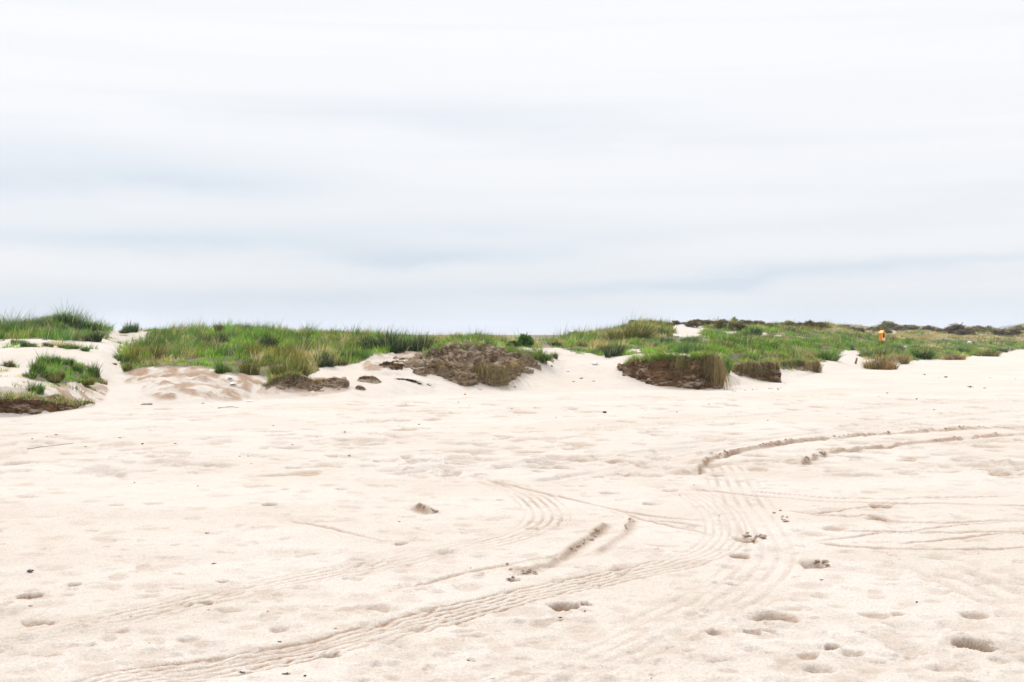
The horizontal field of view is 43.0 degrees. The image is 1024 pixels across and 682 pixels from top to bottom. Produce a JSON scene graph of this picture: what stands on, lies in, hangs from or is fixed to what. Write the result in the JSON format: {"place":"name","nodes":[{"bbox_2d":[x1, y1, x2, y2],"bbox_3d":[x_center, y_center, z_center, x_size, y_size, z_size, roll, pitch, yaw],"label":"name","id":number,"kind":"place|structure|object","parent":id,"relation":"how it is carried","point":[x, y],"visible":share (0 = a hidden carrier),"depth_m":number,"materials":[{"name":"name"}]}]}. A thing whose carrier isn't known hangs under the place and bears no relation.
{"place":"outdoors","nodes":[
{"label":"outdoors","id":0,"kind":"place"},
{"bbox_2d":[0,323,1023,681],"bbox_3d":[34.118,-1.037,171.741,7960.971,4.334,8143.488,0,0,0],"label":"sand beach","id":1,"kind":"structure","parent":0,"point":[288,513],"depth_m":10.93,"materials":[{"name":"beige sand"}]},
{"bbox_2d":[0,360,17,366],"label":"grass tussock","id":2,"kind":"object","parent":1,"relation":"on","point":[9,364],"depth_m":31.04,"materials":[{"name":"green plant"}]},
{"bbox_2d":[17,338,36,346],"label":"grass tussock","id":3,"kind":"object","parent":1,"relation":"on","point":[24,343],"depth_m":35.07,"materials":[{"name":"green plant"}]},
{"bbox_2d":[22,370,37,378],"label":"grass tussock","id":4,"kind":"object","parent":1,"relation":"on","point":[31,375],"depth_m":28.63,"materials":[{"name":"green plant"}]},
{"bbox_2d":[22,378,46,394],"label":"grass tussock","id":5,"kind":"object","parent":1,"relation":"on","point":[39,389],"depth_m":27.27,"materials":[{"name":"green plant"}]},
{"bbox_2d":[27,357,47,373],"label":"grass tussock","id":6,"kind":"object","parent":1,"relation":"on","point":[35,367],"depth_m":29.16,"materials":[{"name":"green plant"}]},
{"bbox_2d":[39,342,53,346],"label":"grass tussock","id":7,"kind":"object","parent":1,"relation":"on","point":[47,345],"depth_m":35.55,"materials":[{"name":"green plant"}]},
{"bbox_2d":[0,388,94,414],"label":"eroded bank","id":8,"kind":"structure","parent":1,"relation":"on","point":[31,404],"depth_m":26.13,"materials":[{"name":"soil"}]},
{"bbox_2d":[34,349,61,364],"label":"grass tussock","id":9,"kind":"object","parent":1,"relation":"on","point":[49,358],"depth_m":31.67,"materials":[{"name":"green plant"}]},
{"bbox_2d":[37,369,58,377],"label":"grass tussock","id":10,"kind":"object","parent":1,"relation":"on","point":[47,373],"depth_m":28.96,"materials":[{"name":"green plant"}]},
{"bbox_2d":[33,318,70,329],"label":"grass tussock","id":11,"kind":"object","parent":1,"relation":"on","point":[47,322],"depth_m":43.89,"materials":[{"name":"green plant"}]},
{"bbox_2d":[46,375,61,382],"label":"grass tussock","id":12,"kind":"object","parent":1,"relation":"on","point":[54,379],"depth_m":28.79,"materials":[{"name":"green plant"}]},
{"bbox_2d":[54,366,66,379],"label":"grass tussock","id":13,"kind":"object","parent":1,"relation":"on","point":[62,374],"depth_m":29.50,"materials":[{"name":"green plant"}]},
{"bbox_2d":[53,354,67,364],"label":"grass tussock","id":14,"kind":"object","parent":1,"relation":"on","point":[59,358],"depth_m":32.01,"materials":[{"name":"green plant"}]},
{"bbox_2d":[52,343,74,348],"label":"grass tussock","id":15,"kind":"object","parent":1,"relation":"on","point":[66,346],"depth_m":35.62,"materials":[{"name":"green plant"}]},
{"bbox_2d":[46,312,84,324],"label":"grass tussock","id":16,"kind":"object","parent":1,"relation":"on","point":[64,317],"depth_m":45.24,"materials":[{"name":"green plant"}]},
{"bbox_2d":[64,357,73,365],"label":"grass tussock","id":17,"kind":"object","parent":1,"relation":"on","point":[71,362],"depth_m":32.17,"materials":[{"name":"green plant"}]},
{"bbox_2d":[69,360,84,373],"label":"grass tussock","id":18,"kind":"object","parent":1,"relation":"on","point":[78,369],"depth_m":31.73,"materials":[{"name":"green plant"}]},
{"bbox_2d":[79,346,89,350],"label":"grass tussock","id":19,"kind":"object","parent":1,"relation":"on","point":[85,349],"depth_m":35.63,"materials":[{"name":"green plant"}]},
{"bbox_2d":[69,316,101,330],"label":"grass tussock","id":20,"kind":"object","parent":1,"relation":"on","point":[84,327],"depth_m":45.32,"materials":[{"name":"green plant"}]},
{"bbox_2d":[74,377,98,384],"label":"grass tussock","id":21,"kind":"object","parent":1,"relation":"on","point":[89,381],"depth_m":30.33,"materials":[{"name":"green plant"}]},
{"bbox_2d":[81,330,103,341],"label":"grass tussock","id":22,"kind":"object","parent":1,"relation":"on","point":[94,337],"depth_m":39.53,"materials":[{"name":"green plant"}]},
{"bbox_2d":[84,361,102,377],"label":"grass tussock","id":23,"kind":"object","parent":1,"relation":"on","point":[96,371],"depth_m":32.40,"materials":[{"name":"green plant"}]},
{"bbox_2d":[110,350,131,361],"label":"grass tussock","id":24,"kind":"object","parent":1,"relation":"on","point":[119,356],"depth_m":36.08,"materials":[{"name":"green plant"}]},
{"bbox_2d":[119,327,130,332],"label":"grass tussock","id":25,"kind":"object","parent":1,"relation":"on","point":[127,330],"depth_m":47.06,"materials":[{"name":"green plant"}]},
{"bbox_2d":[122,359,133,370],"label":"grass tussock","id":26,"kind":"object","parent":1,"relation":"on","point":[127,367],"depth_m":34.06,"materials":[{"name":"green plant"}]},
{"bbox_2d":[120,320,140,332],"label":"grass tussock","id":27,"kind":"object","parent":1,"relation":"on","point":[134,328],"depth_m":50.27,"materials":[{"name":"green plant"}]},
{"bbox_2d":[147,343,158,354],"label":"grass tussock","id":28,"kind":"object","parent":1,"relation":"on","point":[153,349],"depth_m":37.20,"materials":[{"name":"green plant"}]},
{"bbox_2d":[194,332,212,341],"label":"grass tussock","id":29,"kind":"object","parent":1,"relation":"on","point":[208,338],"depth_m":40.87,"materials":[{"name":"green plant"}]},
{"bbox_2d":[212,320,227,331],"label":"grass tussock","id":30,"kind":"object","parent":1,"relation":"on","point":[220,327],"depth_m":44.99,"materials":[{"name":"green plant"}]},
{"bbox_2d":[211,355,231,373],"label":"grass tussock","id":31,"kind":"object","parent":1,"relation":"on","point":[221,369],"depth_m":33.41,"materials":[{"name":"green plant"}]},
{"bbox_2d":[214,331,229,342],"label":"grass tussock","id":32,"kind":"object","parent":1,"relation":"on","point":[223,337],"depth_m":40.73,"materials":[{"name":"green plant"}]},
{"bbox_2d":[237,355,262,374],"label":"grass tussock","id":33,"kind":"object","parent":1,"relation":"on","point":[248,369],"depth_m":33.45,"materials":[{"name":"green plant"}]},
{"bbox_2d":[250,332,281,348],"bbox_3d":[-7.358,-0.054,39.548,1.068,0.631,1.289,0,0,-26],"label":"grass tussock","id":34,"kind":"object","parent":1,"relation":"on","point":[269,339],"depth_m":39.41,"materials":[{"name":"green plant"}]},
{"bbox_2d":[264,356,300,375],"bbox_3d":[-5.895,0.661,33.692,1.027,0.733,1.008,0,0,-17],"label":"grass tussock","id":35,"kind":"object","parent":1,"relation":"on","point":[275,370],"depth_m":33.58,"materials":[{"name":"green plant"}]},
{"bbox_2d":[0,300,569,396],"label":"dune grass","id":36,"kind":"structure","parent":1,"relation":"on","point":[289,346],"depth_m":39.69,"materials":[{"name":"green plant"}]},
{"bbox_2d":[288,353,314,376],"bbox_3d":[-5.563,0.642,34.057,0.886,0.778,0.752,0,0,-32],"label":"grass tussock","id":37,"kind":"object","parent":1,"relation":"on","point":[306,371],"depth_m":33.99,"materials":[{"name":"green plant"}]},
{"bbox_2d":[260,367,349,391],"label":"eroded bank","id":38,"kind":"structure","parent":1,"relation":"on","point":[284,380],"depth_m":32.89,"materials":[{"name":"soil"}]},
{"bbox_2d":[265,371,278,381],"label":"grass tussock","id":39,"kind":"object","parent":38,"relation":"on","point":[269,376],"depth_m":33.16,"materials":[{"name":"green plant"}]},
{"bbox_2d":[311,349,337,366],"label":"grass tussock","id":40,"kind":"object","parent":1,"relation":"on","point":[327,361],"depth_m":36.48,"materials":[{"name":"green plant"}]},
{"bbox_2d":[335,360,350,364],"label":"grass tussock","id":41,"kind":"object","parent":1,"relation":"on","point":[345,362],"depth_m":37.36,"materials":[{"name":"green plant"}]},
{"bbox_2d":[335,347,351,357],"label":"grass tussock","id":42,"kind":"object","parent":1,"relation":"on","point":[341,353],"depth_m":38.59,"materials":[{"name":"green plant"}]},
{"bbox_2d":[348,347,366,358],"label":"grass tussock","id":43,"kind":"object","parent":1,"relation":"on","point":[354,355],"depth_m":38.39,"materials":[{"name":"green plant"}]},
{"bbox_2d":[355,385,365,390],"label":"eroded bank","id":44,"kind":"structure","parent":1,"relation":"on","point":[359,387],"depth_m":32.93,"materials":[{"name":"soil"}]},
{"bbox_2d":[357,375,380,383],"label":"eroded bank","id":45,"kind":"structure","parent":1,"relation":"on","point":[370,379],"depth_m":34.03,"materials":[{"name":"soil"}]},
{"bbox_2d":[357,327,388,351],"bbox_3d":[-4.128,-0.050,40.021,1.384,0.889,1.048,0,0,30],"label":"grass tussock","id":46,"kind":"object","parent":1,"relation":"on","point":[366,342],"depth_m":39.91,"materials":[{"name":"green plant"}]},
{"bbox_2d":[379,360,403,369],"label":"eroded bank","id":47,"kind":"structure","parent":1,"relation":"on","point":[393,366],"depth_m":36.68,"materials":[{"name":"soil"}]},
{"bbox_2d":[375,325,411,353],"bbox_3d":[-3.745,-0.074,39.604,1.219,0.906,1.472,0,0,-42],"label":"grass tussock","id":48,"kind":"object","parent":1,"relation":"on","point":[395,348],"depth_m":39.46,"materials":[{"name":"green plant"}]},
{"bbox_2d":[396,333,417,351],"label":"grass tussock","id":49,"kind":"object","parent":1,"relation":"on","point":[409,348],"depth_m":39.81,"materials":[{"name":"green plant"}]},
{"bbox_2d":[394,378,436,385],"bbox_3d":[-2.623,1.115,35.266,1.281,0.255,0.824,0,0,0],"label":"driftwood","id":50,"kind":"object","parent":1,"relation":"on","point":[412,380],"visible":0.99,"depth_m":35.26,"materials":[{"name":"wood"}]},
{"bbox_2d":[392,335,555,389],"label":"eroded bank","id":51,"kind":"structure","parent":1,"relation":"on","point":[465,362],"depth_m":37.15,"materials":[{"name":"soil"}]},
{"bbox_2d":[410,331,436,351],"bbox_3d":[-2.710,-0.060,39.780,0.976,0.848,1.288,0,0,22],"label":"grass tussock","id":52,"kind":"object","parent":51,"relation":"on","point":[420,344],"depth_m":39.63,"materials":[{"name":"green plant"}]},
{"bbox_2d":[518,332,535,345],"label":"green bush","id":53,"kind":"object","parent":1,"relation":"on","point":[526,340],"visible":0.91,"depth_m":43.26,"materials":[{"name":"green plant"}]},
{"bbox_2d":[523,346,554,360],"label":"grass tussock","id":54,"kind":"object","parent":1,"relation":"on","point":[546,356],"depth_m":41.14,"materials":[{"name":"green plant"}]},
{"bbox_2d":[546,340,562,345],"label":"grass tussock","id":55,"kind":"object","parent":1,"relation":"on","point":[555,342],"depth_m":51.31,"materials":[{"name":"green plant"}]},
{"bbox_2d":[551,349,558,358],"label":"grass tussock","id":56,"kind":"object","parent":1,"relation":"on","point":[555,356],"depth_m":44.32,"materials":[{"name":"green plant"}]},
{"bbox_2d":[597,343,614,351],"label":"grass tussock","id":57,"kind":"object","parent":1,"relation":"on","point":[599,348],"depth_m":49.44,"materials":[{"name":"green plant"}]},
{"bbox_2d":[600,342,628,357],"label":"grass tussock","id":58,"kind":"object","parent":1,"relation":"on","point":[611,352],"depth_m":47.33,"materials":[{"name":"green plant"}]},
{"bbox_2d":[600,318,659,340],"bbox_3d":[5.438,-0.559,59.349,3.223,1.155,3.132,0,0,-1],"label":"grass tussock","id":59,"kind":"object","parent":1,"relation":"on","point":[639,332],"depth_m":58.90,"materials":[{"name":"green plant"}]},
{"bbox_2d":[626,321,657,331],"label":"grass tussock","id":60,"kind":"object","parent":1,"relation":"on","point":[643,327],"depth_m":61.99,"materials":[{"name":"green plant"}]},
{"bbox_2d":[657,326,669,334],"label":"grass tussock","id":61,"kind":"object","parent":1,"relation":"on","point":[664,332],"depth_m":62.33,"materials":[{"name":"green plant"}]},
{"bbox_2d":[657,336,676,343],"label":"grass tussock","id":62,"kind":"object","parent":1,"relation":"on","point":[667,340],"depth_m":51.94,"materials":[{"name":"green plant"}]},
{"bbox_2d":[615,347,737,389],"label":"eroded bank","id":63,"kind":"structure","parent":1,"relation":"on","point":[702,370],"depth_m":38.10,"materials":[{"name":"soil"}]},
{"bbox_2d":[680,336,700,342],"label":"grass tussock","id":64,"kind":"object","parent":1,"relation":"on","point":[688,338],"depth_m":52.31,"materials":[{"name":"green plant"}]},
{"bbox_2d":[684,320,700,326],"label":"scrub bush","id":65,"kind":"object","parent":1,"relation":"on","point":[692,323],"visible":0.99,"depth_m":83.00,"materials":[{"name":"brown plant"}]},
{"bbox_2d":[698,320,715,324],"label":"scrub bush","id":66,"kind":"object","parent":1,"relation":"on","point":[705,322],"visible":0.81,"depth_m":101.78,"materials":[{"name":"green plant"}]},
{"bbox_2d":[713,319,734,328],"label":"scrub bush","id":67,"kind":"object","parent":1,"relation":"on","point":[721,323],"visible":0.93,"depth_m":83.14,"materials":[{"name":"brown plant"}]},
{"bbox_2d":[723,351,733,372],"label":"grass tussock","id":68,"kind":"object","parent":1,"relation":"on","point":[728,365],"depth_m":41.59,"materials":[{"name":"green plant"}]},
{"bbox_2d":[730,321,746,328],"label":"scrub bush","id":69,"kind":"object","parent":1,"relation":"on","point":[739,325],"visible":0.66,"depth_m":84.27,"materials":[{"name":"brown plant"}]},
{"bbox_2d":[739,319,753,323],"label":"scrub bush","id":70,"kind":"object","parent":1,"relation":"on","point":[748,321],"visible":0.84,"depth_m":115.08,"materials":[{"name":"green plant"}]},
{"bbox_2d":[743,325,762,335],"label":"grass tussock","id":71,"kind":"object","parent":1,"relation":"on","point":[756,331],"depth_m":78.96,"materials":[{"name":"green plant"}]},
{"bbox_2d":[730,357,781,382],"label":"eroded bank","id":72,"kind":"structure","parent":1,"relation":"on","point":[768,370],"depth_m":42.78,"materials":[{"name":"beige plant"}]},
{"bbox_2d":[753,320,765,324],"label":"scrub bush","id":73,"kind":"object","parent":1,"relation":"on","point":[757,321],"visible":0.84,"depth_m":116.52,"materials":[{"name":"green plant"}]},
{"bbox_2d":[758,339,780,349],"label":"grass tussock","id":74,"kind":"object","parent":1,"relation":"on","point":[773,343],"depth_m":57.42,"materials":[{"name":"green plant"}]},
{"bbox_2d":[549,313,1023,369],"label":"dune grass","id":75,"kind":"structure","parent":1,"relation":"on","point":[591,339],"depth_m":69.29,"materials":[{"name":"green plant"}]},
{"bbox_2d":[779,320,795,325],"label":"scrub bush","id":76,"kind":"object","parent":1,"relation":"on","point":[789,322],"visible":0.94,"depth_m":114.43,"materials":[{"name":"green plant"}]},
{"bbox_2d":[775,356,823,372],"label":"eroded bank","id":77,"kind":"structure","parent":1,"relation":"on","point":[805,365],"depth_m":51.82,"materials":[{"name":"plant"}]},
{"bbox_2d":[803,320,813,326],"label":"scrub bush","id":78,"kind":"object","parent":1,"relation":"on","point":[809,323],"visible":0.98,"depth_m":112.17,"materials":[{"name":"green plant"}]},
{"bbox_2d":[812,321,828,326],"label":"scrub bush","id":79,"kind":"object","parent":1,"relation":"on","point":[821,324],"visible":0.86,"depth_m":112.19,"materials":[{"name":"green plant"}]},
{"bbox_2d":[811,346,843,360],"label":"grass tussock","id":80,"kind":"object","parent":1,"relation":"on","point":[826,355],"depth_m":60.11,"materials":[{"name":"green plant"}]},
{"bbox_2d":[837,324,856,329],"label":"scrub bush","id":81,"kind":"object","parent":1,"relation":"on","point":[851,327],"visible":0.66,"depth_m":125.84,"materials":[{"name":"green plant"}]},
{"bbox_2d":[857,350,872,357],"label":"grass tussock","id":82,"kind":"object","parent":1,"relation":"on","point":[861,354],"depth_m":66.56,"materials":[{"name":"green plant"}]},
{"bbox_2d":[866,327,879,330],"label":"scrub bush","id":83,"kind":"object","parent":1,"relation":"on","point":[872,329],"visible":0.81,"depth_m":168.78,"materials":[{"name":"green plant"}]},
{"bbox_2d":[868,347,889,356],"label":"grass tussock","id":84,"kind":"object","parent":1,"relation":"on","point":[881,352],"depth_m":67.42,"materials":[{"name":"green plant"}]},
{"bbox_2d":[859,349,903,369],"bbox_3d":[16.730,0.786,58.929,2.106,1.174,2.153,0,0,19],"label":"grass tussock","id":85,"kind":"object","parent":1,"relation":"on","point":[880,364],"depth_m":58.77,"materials":[{"name":"brown plant"}]},
{"bbox_2d":[879,330,885,343],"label":"lifebuoy housing","id":86,"kind":"object","parent":1,"relation":"on","point":[882,335],"visible":0.9,"depth_m":99.81,"materials":[{"name":"orange paint"}]},
{"bbox_2d":[875,326,889,330],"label":"scrub bush","id":87,"kind":"object","parent":1,"relation":"on","point":[881,328],"visible":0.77,"depth_m":168.89,"materials":[{"name":"green plant"}]},
{"bbox_2d":[878,320,897,328],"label":"scrub bush","id":88,"kind":"object","parent":1,"relation":"on","point":[890,324],"visible":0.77,"depth_m":239.07,"materials":[{"name":"green plant"}]},
{"bbox_2d":[873,351,911,362],"bbox_3d":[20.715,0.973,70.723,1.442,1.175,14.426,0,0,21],"label":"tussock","id":89,"kind":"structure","parent":1,"relation":"on","point":[896,356],"depth_m":67.80,"materials":[{"name":"plant"}]},
{"bbox_2d":[887,343,905,349],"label":"grass tussock","id":90,"kind":"object","parent":1,"relation":"on","point":[902,347],"depth_m":79.64,"materials":[{"name":"green plant"}]},
{"bbox_2d":[891,325,907,330],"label":"scrub bush","id":91,"kind":"object","parent":1,"relation":"on","point":[898,327],"visible":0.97,"depth_m":234.92,"materials":[{"name":"green plant"}]},
{"bbox_2d":[895,352,913,363],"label":"grass tussock","id":92,"kind":"object","parent":1,"relation":"on","point":[903,358],"depth_m":68.97,"materials":[{"name":"brown plant"}]},
{"bbox_2d":[902,324,920,329],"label":"scrub bush","id":93,"kind":"object","parent":1,"relation":"on","point":[911,327],"visible":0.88,"depth_m":237.78,"materials":[{"name":"green plant"}]},
{"bbox_2d":[905,346,940,358],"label":"grass tussock","id":94,"kind":"object","parent":1,"relation":"on","point":[918,354],"depth_m":79.99,"materials":[{"name":"green plant"}]},
{"bbox_2d":[922,325,934,329],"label":"scrub bush","id":95,"kind":"object","parent":1,"relation":"on","point":[928,327],"visible":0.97,"depth_m":248.28,"materials":[{"name":"green plant"}]},
{"bbox_2d":[933,328,943,331],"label":"scrub bush","id":96,"kind":"object","parent":1,"relation":"on","point":[938,329],"visible":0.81,"depth_m":237.89,"materials":[{"name":"green plant"}]},
{"bbox_2d":[938,352,967,359],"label":"grass tussock","id":97,"kind":"object","parent":1,"relation":"on","point":[955,356],"depth_m":80.41,"materials":[{"name":"beige plant"}]},
{"bbox_2d":[942,322,970,333],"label":"scrub bush","id":98,"kind":"object","parent":1,"relation":"on","point":[950,329],"visible":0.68,"depth_m":180.76,"materials":[{"name":"green plant"}]},
{"bbox_2d":[952,346,974,351],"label":"grass tussock","id":99,"kind":"object","parent":1,"relation":"on","point":[964,349],"depth_m":96.84,"materials":[{"name":"green plant"}]},
{"bbox_2d":[954,326,977,334],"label":"scrub bush","id":100,"kind":"object","parent":1,"relation":"on","point":[966,330],"visible":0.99,"depth_m":173.31,"materials":[{"name":"green plant"}]},
{"bbox_2d":[976,325,996,332],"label":"scrub bush","id":101,"kind":"object","parent":1,"relation":"on","point":[987,328],"visible":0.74,"depth_m":215.18,"materials":[{"name":"green plant"}]},
{"bbox_2d":[974,346,1006,356],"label":"grass tussock","id":102,"kind":"object","parent":1,"relation":"on","point":[990,353],"depth_m":92.95,"materials":[{"name":"green plant"}]},
{"bbox_2d":[988,329,1010,334],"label":"scrub bush","id":103,"kind":"object","parent":1,"relation":"on","point":[996,331],"visible":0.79,"depth_m":186.91,"materials":[{"name":"green plant"}]},
{"bbox_2d":[1002,328,1023,335],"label":"scrub bush","id":104,"kind":"object","parent":1,"relation":"on","point":[1014,331],"visible":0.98,"depth_m":185.27,"materials":[{"name":"green plant"}]},
{"bbox_2d":[1012,325,1023,329],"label":"scrub bush","id":105,"kind":"object","parent":1,"relation":"on","point":[1020,327],"visible":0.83,"depth_m":243.50,"materials":[{"name":"green plant"}]},
{"bbox_2d":[0,0,1023,333],"label":"sky","id":106,"kind":"structure","parent":0,"point":[432,166],"materials":[{"name":"white"}]},
{"bbox_2d":[505,340,521,345],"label":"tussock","id":107,"kind":"object","parent":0,"point":[514,343],"visible":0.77,"depth_m":41.94,"materials":[{"name":"green plant"}]},
{"bbox_2d":[998,323,1023,328],"bbox_3d":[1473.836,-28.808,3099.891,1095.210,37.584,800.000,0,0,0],"label":"hill","id":108,"kind":"structure","parent":0,"point":[1007,326],"depth_m":2924.11,"materials":[{"name":"white"}]}
]}

